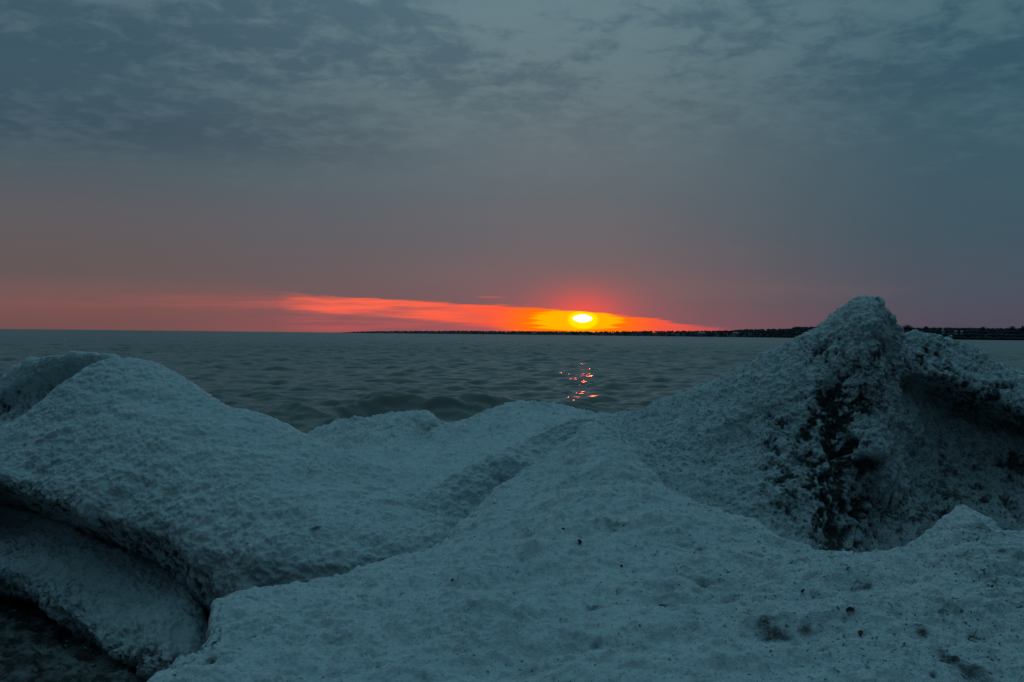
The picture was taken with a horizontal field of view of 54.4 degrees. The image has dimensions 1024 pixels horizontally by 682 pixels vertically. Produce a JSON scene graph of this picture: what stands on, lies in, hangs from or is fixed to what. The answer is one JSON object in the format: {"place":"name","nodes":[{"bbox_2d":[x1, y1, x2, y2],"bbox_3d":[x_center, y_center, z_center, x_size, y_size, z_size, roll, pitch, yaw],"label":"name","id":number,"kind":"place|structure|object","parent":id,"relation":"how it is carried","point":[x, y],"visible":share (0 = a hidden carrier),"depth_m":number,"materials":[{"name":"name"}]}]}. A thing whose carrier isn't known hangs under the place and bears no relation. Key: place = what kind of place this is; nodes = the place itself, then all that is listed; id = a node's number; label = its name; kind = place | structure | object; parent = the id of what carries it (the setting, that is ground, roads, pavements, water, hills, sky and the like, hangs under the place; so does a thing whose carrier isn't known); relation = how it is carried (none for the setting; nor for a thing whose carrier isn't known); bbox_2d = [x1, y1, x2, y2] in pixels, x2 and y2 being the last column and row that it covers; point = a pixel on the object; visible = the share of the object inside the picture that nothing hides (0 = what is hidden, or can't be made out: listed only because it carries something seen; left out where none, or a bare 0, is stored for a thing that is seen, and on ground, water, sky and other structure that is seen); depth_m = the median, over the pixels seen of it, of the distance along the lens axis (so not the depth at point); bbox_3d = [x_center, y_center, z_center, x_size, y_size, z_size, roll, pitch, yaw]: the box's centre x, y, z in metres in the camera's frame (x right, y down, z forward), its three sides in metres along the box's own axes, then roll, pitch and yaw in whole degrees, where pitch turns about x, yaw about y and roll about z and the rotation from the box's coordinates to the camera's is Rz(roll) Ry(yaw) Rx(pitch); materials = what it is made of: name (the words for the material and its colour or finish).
{"place":"outdoors","nodes":[
{"label":"outdoors","id":0,"kind":"place"},
{"bbox_2d":[0,596,147,681],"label":"slush","id":1,"kind":"object","parent":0,"point":[21,666],"visible":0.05,"depth_m":8.84,"materials":[{"name":"grey ice"}]},
{"bbox_2d":[0,596,129,681],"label":"ice crumbs","id":2,"kind":"object","parent":1,"relation":"on","point":[60,662],"visible":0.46,"depth_m":8.70,"materials":[{"name":"white ice"}]},
{"bbox_2d":[0,502,209,679],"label":"ice lump","id":3,"kind":"object","parent":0,"point":[149,618],"visible":0.8,"depth_m":9.25,"materials":[{"name":"white ice"}]},
{"bbox_2d":[0,329,1023,433],"bbox_3d":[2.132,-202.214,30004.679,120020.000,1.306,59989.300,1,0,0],"label":"water","id":4,"kind":"structure","parent":0,"point":[305,382],"depth_m":93.29,"materials":[{"name":"grey liquid"}]},
{"bbox_2d":[0,351,451,615],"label":"ice mound","id":5,"kind":"object","parent":4,"relation":"in","point":[173,484],"visible":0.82,"depth_m":9.06,"materials":[{"name":"white ice"}]},
{"bbox_2d":[308,400,609,517],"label":"ice ridge","id":6,"kind":"structure","parent":4,"relation":"in","point":[426,446],"depth_m":12.23,"materials":[{"name":"white ice"}]},
{"bbox_2d":[0,0,1023,332],"label":"sky","id":7,"kind":"structure","parent":0,"point":[166,165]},
{"bbox_2d":[147,416,1023,681],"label":"ice shelf","id":8,"kind":"object","parent":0,"point":[573,585],"visible":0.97,"depth_m":5.09,"materials":[{"name":"white ice"}]},
{"bbox_2d":[846,607,854,611],"bbox_3d":[1.560,1.240,4.591,0.041,0.019,0.029,-14,38,1],"label":"leaf","id":9,"kind":"object","parent":8,"relation":"on","point":[849,609],"visible":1,"depth_m":4.59,"materials":[{"name":"brown plant"}]},
{"bbox_2d":[340,329,1020,339],"bbox_3d":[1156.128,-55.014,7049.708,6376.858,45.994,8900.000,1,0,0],"label":"hills","id":10,"kind":"structure","parent":0,"point":[614,334],"depth_m":6196.66,"materials":[{"name":"black"}]},
{"bbox_2d":[351,326,1023,339],"bbox_3d":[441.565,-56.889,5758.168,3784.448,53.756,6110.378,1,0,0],"label":"woodland","id":11,"kind":"object","parent":10,"relation":"on","point":[968,332],"visible":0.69,"depth_m":4342.21,"materials":[{"name":"black plant"}]},
{"bbox_2d":[903,324,911,329],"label":"tree","id":12,"kind":"object","parent":10,"relation":"on","point":[906,327],"visible":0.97,"depth_m":3804.37,"materials":[{"name":"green plant"}]},
{"bbox_2d":[596,295,1023,552],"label":"ice peak","id":13,"kind":"structure","parent":0,"point":[975,439],"depth_m":8.81,"materials":[{"name":"white ice"}]}
]}

